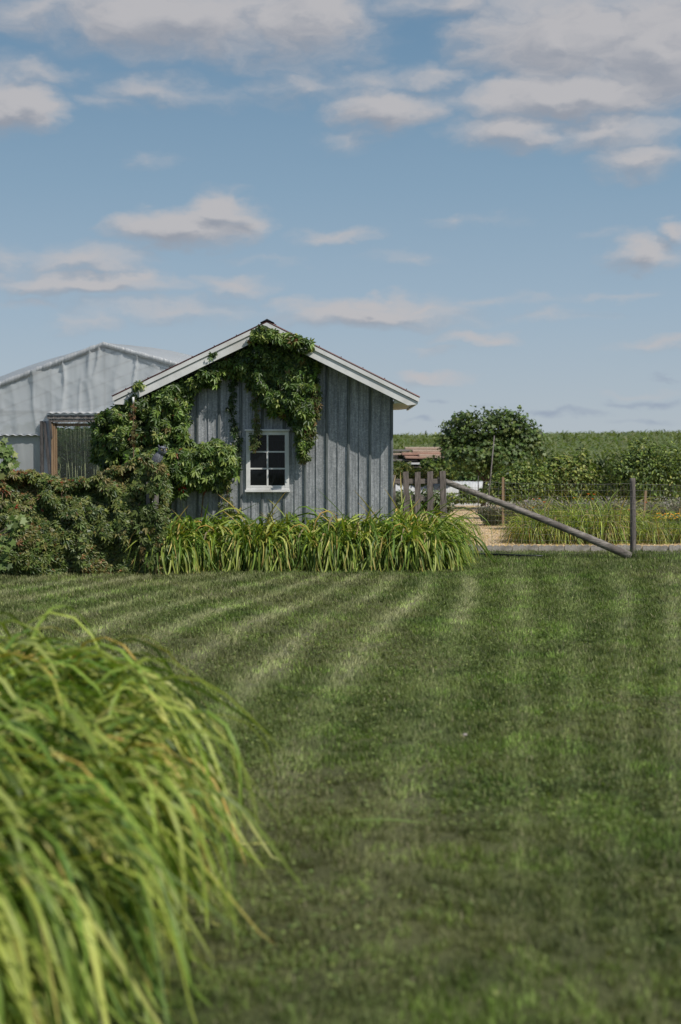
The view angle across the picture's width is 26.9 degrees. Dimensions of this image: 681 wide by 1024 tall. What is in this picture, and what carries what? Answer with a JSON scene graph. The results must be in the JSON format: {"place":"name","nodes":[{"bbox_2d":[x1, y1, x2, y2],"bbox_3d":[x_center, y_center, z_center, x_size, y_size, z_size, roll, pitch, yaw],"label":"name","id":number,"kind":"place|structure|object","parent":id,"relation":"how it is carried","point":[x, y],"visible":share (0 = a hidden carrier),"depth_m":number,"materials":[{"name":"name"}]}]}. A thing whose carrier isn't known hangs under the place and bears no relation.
{"place":"outdoors","nodes":[
{"label":"outdoors","id":0,"kind":"place"},
{"bbox_2d":[0,549,680,1023],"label":"lawn","id":1,"kind":"structure","parent":0,"point":[416,938],"depth_m":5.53,"materials":[{"name":"green plant"}]},
{"bbox_2d":[0,437,29,571],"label":"maple sapling","id":2,"kind":"object","parent":1,"relation":"on","point":[6,464],"visible":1,"depth_m":17.90,"materials":[{"name":"green plant"}]},
{"bbox_2d":[0,886,112,1023],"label":"daylily clump","id":3,"kind":"object","parent":1,"relation":"on","point":[28,942],"visible":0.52,"depth_m":3.40,"materials":[{"name":"green plant"}]},
{"bbox_2d":[0,605,144,729],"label":"daylily clump","id":4,"kind":"object","parent":1,"relation":"on","point":[27,650],"visible":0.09,"depth_m":6.20,"materials":[{"name":"green plant"}]},
{"bbox_2d":[0,807,146,1023],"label":"daylily clump","id":5,"kind":"object","parent":1,"relation":"on","point":[12,916],"visible":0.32,"depth_m":3.63,"materials":[{"name":"green plant"}]},
{"bbox_2d":[0,705,190,1018],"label":"daylily clump","id":6,"kind":"object","parent":1,"relation":"on","point":[18,791],"visible":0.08,"depth_m":4.45,"materials":[{"name":"green plant"}]},
{"bbox_2d":[0,649,207,881],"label":"daylily clump","id":7,"kind":"object","parent":1,"relation":"on","point":[77,695],"visible":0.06,"depth_m":5.30,"materials":[{"name":"green plant"}]},
{"bbox_2d":[0,749,254,1023],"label":"daylily clump","id":8,"kind":"object","parent":1,"relation":"on","point":[93,863],"visible":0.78,"depth_m":3.92,"materials":[{"name":"green plant"}]},
{"bbox_2d":[0,622,258,847],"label":"daylily clump","id":9,"kind":"object","parent":1,"relation":"on","point":[94,674],"visible":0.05,"depth_m":5.90,"materials":[{"name":"green plant"}]},
{"bbox_2d":[0,629,287,919],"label":"daylily clump","id":10,"kind":"object","parent":1,"relation":"on","point":[203,760],"visible":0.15,"depth_m":5.39,"materials":[{"name":"green plant"}]},
{"bbox_2d":[146,482,158,534],"bbox_3d":[-2.543,0.113,19.220,0.165,1.449,0.070,0,2,0],"label":"fence post","id":11,"kind":"object","parent":1,"relation":"on","point":[156,498],"visible":0.08,"depth_m":19.20,"materials":[{"name":"grey wood"}]},
{"bbox_2d":[152,444,167,464],"bbox_3d":[-2.438,-0.741,19.176,0.228,0.340,0.131,1,2,12],"label":"owl decoy","id":12,"kind":"object","parent":11,"relation":"on","point":[157,457],"visible":0.83,"depth_m":19.13,"materials":[{"name":"grey plastic"}]},
{"bbox_2d":[0,677,312,1023],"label":"daylily clump","id":13,"kind":"object","parent":1,"relation":"on","point":[175,788],"visible":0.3,"depth_m":4.63,"materials":[{"name":"green plant"}]},
{"bbox_2d":[351,819,425,823],"bbox_3d":[0.209,1.308,6.015,0.340,0.016,0.017,0,2,5],"label":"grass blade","id":14,"kind":"object","parent":1,"relation":"on","point":[387,819],"visible":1,"depth_m":6.02,"materials":[{"name":"green plant"}]},
{"bbox_2d":[474,553,542,556],"bbox_3d":[2.451,0.670,22.367,1.519,0.032,0.062,1,3,26],"label":"garden hose","id":15,"kind":"object","parent":1,"relation":"on","point":[495,554],"visible":0.62,"depth_m":22.25,"materials":[{"name":"rubber"}]},
{"bbox_2d":[446,478,680,558],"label":"wire fence","id":16,"kind":"object","parent":1,"relation":"on","point":[598,542],"visible":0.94,"depth_m":21.91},
{"bbox_2d":[621,548,648,558],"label":"grass tuft","id":17,"kind":"object","parent":1,"relation":"on","point":[635,555],"visible":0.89,"depth_m":21.88,"materials":[{"name":"green plant"}]},
{"bbox_2d":[0,0,680,435],"label":"sky","id":18,"kind":"structure","parent":0,"point":[462,204],"materials":[{"name":"blue"}]},
{"bbox_2d":[399,505,680,550],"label":"mulch path","id":19,"kind":"structure","parent":0,"point":[490,535],"depth_m":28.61,"materials":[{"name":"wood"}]},
{"bbox_2d":[393,459,413,487],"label":"goldenrod bush","id":20,"kind":"object","parent":19,"relation":"on","point":[398,468],"visible":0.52,"depth_m":42.84,"materials":[{"name":"green plant"}]},
{"bbox_2d":[409,466,438,487],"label":"goldenrod bush","id":21,"kind":"object","parent":19,"relation":"on","point":[423,471],"visible":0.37,"depth_m":43.37,"materials":[{"name":"green plant"}]},
{"bbox_2d":[396,488,454,514],"bbox_3d":[1.873,-0.221,34.018,1.723,0.742,0.680,0,2,0],"label":"vegetable row","id":22,"kind":"object","parent":19,"relation":"on","point":[422,503],"visible":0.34,"depth_m":33.88,"materials":[{"name":"green plant"}]},
{"bbox_2d":[419,457,458,489],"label":"leafy shrub","id":23,"kind":"object","parent":19,"relation":"on","point":[436,466],"visible":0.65,"depth_m":44.85,"materials":[{"name":"green plant"}]},
{"bbox_2d":[396,481,489,505],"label":"row cover","id":24,"kind":"object","parent":19,"relation":"on","point":[473,485],"visible":0.24,"depth_m":45.09,"materials":[{"name":"white fabric"}]},
{"bbox_2d":[446,484,487,504],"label":"vegetable row","id":25,"kind":"object","parent":19,"relation":"on","point":[464,498],"visible":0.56,"depth_m":40.85,"materials":[{"name":"green plant"}]},
{"bbox_2d":[432,405,547,508],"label":"garden tree","id":26,"kind":"object","parent":19,"relation":"on","point":[463,437],"visible":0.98,"depth_m":41.63,"materials":[{"name":"green plant"}]},
{"bbox_2d":[487,436,494,504],"bbox_3d":[3.634,-0.811,34.495,0.210,2.086,0.032,0,2,0],"label":"garden stake","id":27,"kind":"object","parent":19,"relation":"on","point":[491,467],"visible":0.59,"depth_m":34.47,"materials":[{"name":"brown wood"}]},
{"bbox_2d":[475,504,510,525],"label":"catmint plant","id":28,"kind":"object","parent":19,"relation":"on","point":[488,513],"visible":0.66,"depth_m":32.14,"materials":[{"name":"green plant"}]},
{"bbox_2d":[502,477,503,525],"bbox_3d":[3.636,-0.220,31.816,0.059,1.115,0.054,0,2,0],"label":"garden stake","id":29,"kind":"object","parent":19,"relation":"on","point":[502,498],"visible":0.65,"depth_m":31.78,"materials":[{"name":"brown wood"}]},
{"bbox_2d":[479,461,554,507],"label":"leafy shrub","id":30,"kind":"object","parent":19,"relation":"on","point":[524,477],"visible":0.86,"depth_m":35.29,"materials":[{"name":"green plant"}]},
{"bbox_2d":[501,498,546,527],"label":"catmint plant","id":31,"kind":"object","parent":19,"relation":"on","point":[519,505],"visible":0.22,"depth_m":30.39,"materials":[{"name":"green plant"}]},
{"bbox_2d":[494,507,562,544],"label":"daylily clump","id":32,"kind":"object","parent":19,"relation":"on","point":[526,534],"visible":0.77,"depth_m":25.54,"materials":[{"name":"green plant"}]},
{"bbox_2d":[500,493,571,534],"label":"daylily clump","id":33,"kind":"object","parent":19,"relation":"on","point":[535,512],"visible":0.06,"depth_m":27.63,"materials":[{"name":"green plant"}]},
{"bbox_2d":[498,494,578,542],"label":"daylily clump","id":34,"kind":"object","parent":19,"relation":"on","point":[536,520],"visible":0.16,"depth_m":26.23,"materials":[{"name":"green plant"}]},
{"bbox_2d":[522,497,566,512],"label":"catmint plant","id":35,"kind":"object","parent":19,"relation":"on","point":[561,501],"visible":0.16,"depth_m":30.81,"materials":[{"name":"green plant"}]},
{"bbox_2d":[521,506,600,544],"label":"daylily clump","id":36,"kind":"object","parent":19,"relation":"on","point":[560,533],"visible":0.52,"depth_m":25.44,"materials":[{"name":"green plant"}]},
{"bbox_2d":[546,502,585,513],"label":"catmint plant","id":37,"kind":"object","parent":19,"relation":"on","point":[564,507],"visible":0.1,"depth_m":30.36,"materials":[{"name":"green plant"}]},
{"bbox_2d":[524,491,609,519],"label":"daylily clump","id":38,"kind":"object","parent":19,"relation":"on","point":[563,503],"visible":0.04,"depth_m":27.84,"materials":[{"name":"green plant"}]},
{"bbox_2d":[536,443,611,503],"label":"leafy shrub","id":39,"kind":"object","parent":19,"relation":"on","point":[562,476],"visible":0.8,"depth_m":36.28,"materials":[{"name":"green plant"}]},
{"bbox_2d":[547,496,623,541],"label":"daylily clump","id":40,"kind":"object","parent":19,"relation":"on","point":[575,511],"visible":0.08,"depth_m":26.13,"materials":[{"name":"green plant"}]},
{"bbox_2d":[548,484,646,544],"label":"daylily clump","id":41,"kind":"object","parent":19,"relation":"on","point":[610,535],"visible":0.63,"depth_m":25.47,"materials":[{"name":"green plant"}]},
{"bbox_2d":[556,484,658,518],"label":"daylily clump","id":42,"kind":"object","parent":19,"relation":"on","point":[607,506],"visible":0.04,"depth_m":27.79,"materials":[{"name":"green plant"}]},
{"bbox_2d":[589,496,629,513],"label":"catmint plant","id":43,"kind":"object","parent":19,"relation":"on","point":[626,503],"visible":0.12,"depth_m":30.43,"materials":[{"name":"green plant"}]},
{"bbox_2d":[577,504,655,543],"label":"daylily clump","id":44,"kind":"object","parent":19,"relation":"on","point":[639,518],"visible":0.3,"depth_m":25.69,"materials":[{"name":"green plant"}]},
{"bbox_2d":[606,498,670,541],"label":"daylily clump","id":45,"kind":"object","parent":19,"relation":"on","point":[649,519],"visible":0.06,"depth_m":26.49,"materials":[{"name":"green plant"}]},
{"bbox_2d":[601,435,680,505],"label":"leafy shrub","id":46,"kind":"object","parent":19,"relation":"on","point":[655,466],"visible":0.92,"depth_m":35.74,"materials":[{"name":"green plant"}]},
{"bbox_2d":[643,491,646,516],"bbox_3d":[5.816,0.056,27.224,0.081,0.929,0.044,0,2,0],"label":"garden stake","id":47,"kind":"object","parent":19,"relation":"on","point":[645,497],"visible":0.35,"depth_m":27.19,"materials":[{"name":"brown wood"}]},
{"bbox_2d":[625,514,678,544],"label":"daylily clump","id":48,"kind":"object","parent":19,"relation":"on","point":[644,535],"visible":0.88,"depth_m":25.46,"materials":[{"name":"green plant"}]},
{"bbox_2d":[636,499,676,518],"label":"catmint plant","id":49,"kind":"object","parent":19,"relation":"on","point":[662,511],"visible":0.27,"depth_m":30.34,"materials":[{"name":"green plant"}]},
{"bbox_2d":[640,513,680,543],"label":"daylily clump","id":50,"kind":"object","parent":19,"relation":"on","point":[666,523],"visible":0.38,"depth_m":25.76,"materials":[{"name":"green plant"}]},
{"bbox_2d":[643,498,680,521],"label":"daylily clump","id":51,"kind":"object","parent":19,"relation":"on","point":[668,511],"visible":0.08,"depth_m":27.50,"materials":[{"name":"green plant"}]},
{"bbox_2d":[651,494,680,518],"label":"catmint plant","id":52,"kind":"object","parent":19,"relation":"on","point":[678,506],"visible":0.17,"depth_m":30.75,"materials":[{"name":"green plant"}]},
{"bbox_2d":[652,513,680,525],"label":"marigold patch","id":53,"kind":"object","parent":19,"relation":"on","point":[667,519],"visible":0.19,"depth_m":26.74,"materials":[{"name":"green plant"}]},
{"bbox_2d":[660,517,680,544],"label":"daylily clump","id":54,"kind":"object","parent":19,"relation":"on","point":[676,532],"visible":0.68,"depth_m":25.58,"materials":[{"name":"green plant"}]},
{"bbox_2d":[491,486,680,502],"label":"meadow grass","id":55,"kind":"structure","parent":0,"point":[589,497],"depth_m":47.71,"materials":[{"name":"green plant"}]},
{"bbox_2d":[452,471,499,485],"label":"vegetable row","id":56,"kind":"object","parent":55,"relation":"on","point":[473,478],"visible":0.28,"depth_m":48.74,"materials":[{"name":"green plant"}]},
{"label":"soil bed","id":57,"kind":"structure","parent":0,"visible":0},
{"bbox_2d":[0,451,176,576],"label":"vine hedge","id":58,"kind":"object","parent":57,"relation":"on","point":[83,525],"visible":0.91,"depth_m":19.05,"materials":[{"name":"green plant"}]},
{"bbox_2d":[118,518,225,574],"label":"daylily clump","id":59,"kind":"object","parent":57,"relation":"on","point":[183,554],"visible":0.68,"depth_m":19.10,"materials":[{"name":"green plant"}]},
{"bbox_2d":[166,513,214,537],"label":"daylily clump","id":60,"kind":"object","parent":57,"relation":"on","point":[174,521],"visible":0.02,"depth_m":20.45,"materials":[{"name":"green plant"}]},
{"bbox_2d":[166,513,225,570],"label":"daylily clump","id":61,"kind":"object","parent":57,"relation":"on","point":[198,544],"visible":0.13,"depth_m":19.45,"materials":[{"name":"green plant"}]},
{"bbox_2d":[166,505,240,571],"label":"daylily clump","id":62,"kind":"object","parent":57,"relation":"on","point":[176,535],"visible":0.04,"depth_m":19.65,"materials":[{"name":"green plant"}]},
{"bbox_2d":[166,503,260,569],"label":"daylily clump","id":63,"kind":"object","parent":57,"relation":"on","point":[192,524],"visible":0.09,"depth_m":19.96,"materials":[{"name":"green plant"}]},
{"bbox_2d":[178,522,253,570],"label":"daylily clump","id":64,"kind":"object","parent":57,"relation":"on","point":[209,544],"visible":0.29,"depth_m":19.47,"materials":[{"name":"green plant"}]},
{"bbox_2d":[187,510,280,570],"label":"daylily clump","id":65,"kind":"object","parent":57,"relation":"on","point":[220,555],"visible":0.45,"depth_m":19.48,"materials":[{"name":"green plant"}]},
{"bbox_2d":[180,508,293,542],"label":"daylily clump","id":66,"kind":"object","parent":57,"relation":"on","point":[222,525],"visible":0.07,"depth_m":20.17,"materials":[{"name":"green plant"}]},
{"bbox_2d":[112,319,419,528],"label":"garden shed","id":67,"kind":"structure","parent":57,"relation":"on","point":[351,449],"depth_m":20.76,"materials":[{"name":"wood"}]},
{"bbox_2d":[86,344,255,523],"bbox_3d":[-2.398,-0.820,20.302,2.526,3.230,1.036,0,2,0],"label":"climbing vine","id":68,"kind":"object","parent":67,"relation":"attached to","point":[161,417],"visible":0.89,"depth_m":20.29,"materials":[{"name":"green plant"}]},
{"bbox_2d":[174,437,242,523],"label":"climbing vine","id":69,"kind":"object","parent":67,"relation":"attached to","point":[215,465],"visible":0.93,"depth_m":20.48,"materials":[{"name":"green plant"}]},
{"bbox_2d":[245,429,289,491],"bbox_3d":[-1.066,-0.749,20.754,0.656,0.915,0.125,0,2,0],"label":"window","id":70,"kind":"structure","parent":67,"relation":"in","point":[267,469],"depth_m":20.75,"materials":[{"name":"white paint"}]},
{"bbox_2d":[235,324,322,464],"bbox_3d":[-0.888,-1.676,20.439,1.295,2.025,0.732,0,2,0],"label":"climbing vine","id":71,"kind":"object","parent":67,"relation":"attached to","point":[282,379],"visible":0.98,"depth_m":20.39,"materials":[{"name":"green plant"}]},
{"bbox_2d":[210,508,324,571],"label":"daylily clump","id":72,"kind":"object","parent":57,"relation":"on","point":[262,553],"visible":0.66,"depth_m":19.43,"materials":[{"name":"green plant"}]},
{"bbox_2d":[241,513,313,571],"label":"daylily clump","id":73,"kind":"object","parent":57,"relation":"on","point":[292,560],"visible":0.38,"depth_m":19.49,"materials":[{"name":"green plant"}]},
{"bbox_2d":[208,493,349,569],"bbox_3d":[-1.163,0.225,20.371,1.938,1.084,2.194,-1,3,-28],"label":"daylily clump","id":74,"kind":"object","parent":57,"relation":"on","point":[247,524],"visible":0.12,"depth_m":19.95,"materials":[{"name":"green plant"}]},
{"bbox_2d":[244,498,336,569],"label":"daylily clump","id":75,"kind":"object","parent":57,"relation":"on","point":[287,523],"visible":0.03,"depth_m":19.93,"materials":[{"name":"green plant"}]},
{"bbox_2d":[258,520,349,570],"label":"daylily clump","id":76,"kind":"object","parent":57,"relation":"on","point":[310,553],"visible":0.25,"depth_m":19.52,"materials":[{"name":"green plant"}]},
{"bbox_2d":[281,510,377,569],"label":"daylily clump","id":77,"kind":"object","parent":57,"relation":"on","point":[338,526],"visible":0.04,"depth_m":20.04,"materials":[{"name":"green plant"}]},
{"bbox_2d":[275,507,388,571],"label":"daylily clump","id":78,"kind":"object","parent":57,"relation":"on","point":[330,559],"visible":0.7,"depth_m":19.43,"materials":[{"name":"green plant"}]},
{"bbox_2d":[281,495,437,569],"bbox_3d":[0.257,0.202,20.284,2.232,1.137,2.152,1,2,19],"label":"daylily clump","id":79,"kind":"object","parent":57,"relation":"on","point":[369,523],"visible":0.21,"depth_m":19.95,"materials":[{"name":"green plant"}]},
{"bbox_2d":[308,510,413,570],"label":"daylily clump","id":80,"kind":"object","parent":57,"relation":"on","point":[373,561],"visible":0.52,"depth_m":19.46,"materials":[{"name":"green plant"}]},
{"bbox_2d":[350,518,407,570],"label":"daylily clump","id":81,"kind":"object","parent":57,"relation":"on","point":[383,560],"visible":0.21,"depth_m":19.52,"materials":[{"name":"green plant"}]},
{"bbox_2d":[353,517,456,571],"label":"daylily clump","id":82,"kind":"object","parent":57,"relation":"on","point":[393,551],"visible":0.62,"depth_m":19.43,"materials":[{"name":"green plant"}]},
{"bbox_2d":[347,500,470,567],"bbox_3d":[0.646,0.282,20.349,1.974,0.975,1.743,2,3,38],"label":"daylily clump","id":83,"kind":"object","parent":57,"relation":"on","point":[389,526],"visible":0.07,"depth_m":20.09,"materials":[{"name":"green plant"}]},
{"bbox_2d":[348,476,471,567],"bbox_3d":[0.940,0.108,20.640,2.054,1.301,2.022,0,2,0],"label":"daylily clump","id":84,"kind":"object","parent":57,"relation":"on","point":[399,516],"visible":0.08,"depth_m":20.43,"materials":[{"name":"green plant"}]},
{"bbox_2d":[393,471,446,519],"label":"picket gate","id":85,"kind":"structure","parent":57,"relation":"on","point":[418,481],"depth_m":21.89,"materials":[{"name":"grey wood"}]},
{"bbox_2d":[367,505,484,571],"bbox_3d":[1.166,0.337,19.849,1.779,0.906,1.716,1,2,18],"label":"daylily clump","id":86,"kind":"object","parent":57,"relation":"on","point":[449,549],"visible":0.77,"depth_m":19.53,"materials":[{"name":"green plant"}]},
{"bbox_2d":[374,487,478,556],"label":"daylily clump","id":87,"kind":"object","parent":57,"relation":"on","point":[433,513],"visible":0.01,"depth_m":21.16,"materials":[{"name":"green plant"}]},
{"bbox_2d":[376,508,480,568],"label":"daylily clump","id":88,"kind":"object","parent":57,"relation":"on","point":[463,546],"visible":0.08,"depth_m":19.93,"materials":[{"name":"green plant"}]},
{"bbox_2d":[385,473,495,565],"bbox_3d":[1.291,0.080,20.902,2.109,1.336,2.076,-1,2,-23],"label":"daylily clump","id":89,"kind":"object","parent":57,"relation":"on","point":[468,536],"visible":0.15,"depth_m":20.80,"materials":[{"name":"green plant"}]},
{"bbox_3d":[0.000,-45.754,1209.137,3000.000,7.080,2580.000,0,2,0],"label":"ground","id":90,"kind":"structure","parent":0,"visible":0},
{"bbox_2d":[0,342,191,477],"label":"greenhouse","id":91,"kind":"object","parent":90,"relation":"on","point":[41,402],"visible":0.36,"depth_m":25.95,"materials":[{"name":"grey plastic"}]},
{"bbox_2d":[57,426,98,479],"bbox_3d":[-4.504,-0.579,28.713,6.693,2.483,5.612,0,2,0],"label":"greenhouse crop","id":92,"kind":"object","parent":91,"relation":"in","point":[64,471],"visible":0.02,"depth_m":26.69,"materials":[{"name":"green plant"}]},
{"bbox_2d":[393,452,440,478],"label":"timber trestle","id":93,"kind":"object","parent":90,"relation":"on","point":[420,460],"visible":0.05,"depth_m":57.27,"materials":[{"name":"brown wood"}]},
{"bbox_2d":[393,459,417,460],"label":"plank","id":94,"kind":"object","parent":93,"relation":"on","point":[405,459],"visible":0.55,"depth_m":55.72,"materials":[{"name":"grey wood"}]},
{"bbox_2d":[404,456,425,458],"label":"plank","id":95,"kind":"object","parent":94,"relation":"on","point":[411,457],"visible":0.92,"depth_m":55.12,"materials":[{"name":"brown wood"}]},
{"bbox_2d":[418,454,443,457],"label":"plank","id":96,"kind":"object","parent":95,"relation":"on","point":[426,455],"visible":0.4,"depth_m":55.30,"materials":[{"name":"brown wood"}]},
{"bbox_2d":[402,452,440,454],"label":"plank","id":97,"kind":"object","parent":96,"relation":"on","point":[417,453],"visible":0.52,"depth_m":55.72,"materials":[{"name":"brown wood"}]},
{"bbox_2d":[393,450,409,451],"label":"plank","id":98,"kind":"object","parent":97,"relation":"on","point":[401,450],"visible":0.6,"depth_m":56.21,"materials":[{"name":"grey wood"}]},
{"bbox_2d":[404,447,441,449],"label":"plank","id":99,"kind":"object","parent":98,"relation":"on","point":[420,448],"visible":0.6,"depth_m":56.80,"materials":[{"name":"brown wood"}]},
{"bbox_2d":[487,545,511,551],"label":"edging block","id":100,"kind":"structure","parent":90,"relation":"on","point":[503,547],"depth_m":23.63,"materials":[{"name":"concrete"}]},
{"bbox_2d":[512,545,537,551],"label":"edging block","id":101,"kind":"structure","parent":90,"relation":"on","point":[523,547],"depth_m":23.62,"materials":[{"name":"concrete"}]},
{"bbox_2d":[393,429,680,485],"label":"cornfield","id":102,"kind":"structure","parent":90,"relation":"on","point":[601,448],"depth_m":98.83,"materials":[{"name":"green plant"}]},
{"bbox_2d":[538,545,563,551],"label":"edging block","id":103,"kind":"structure","parent":90,"relation":"on","point":[542,547],"depth_m":23.64,"materials":[{"name":"concrete"}]},
{"bbox_2d":[564,545,589,551],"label":"edging block","id":104,"kind":"structure","parent":90,"relation":"on","point":[575,548],"depth_m":23.63,"materials":[{"name":"concrete"}]},
{"bbox_2d":[616,545,641,551],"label":"edging block","id":105,"kind":"structure","parent":90,"relation":"on","point":[626,547],"depth_m":23.64,"materials":[{"name":"concrete"}]},
{"bbox_2d":[642,545,667,551],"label":"edging block","id":106,"kind":"structure","parent":90,"relation":"on","point":[658,547],"depth_m":23.61,"materials":[{"name":"concrete"}]},
{"bbox_2d":[668,545,680,551],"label":"edging block","id":107,"kind":"structure","parent":90,"relation":"on","point":[677,547],"depth_m":23.58,"materials":[{"name":"concrete"}]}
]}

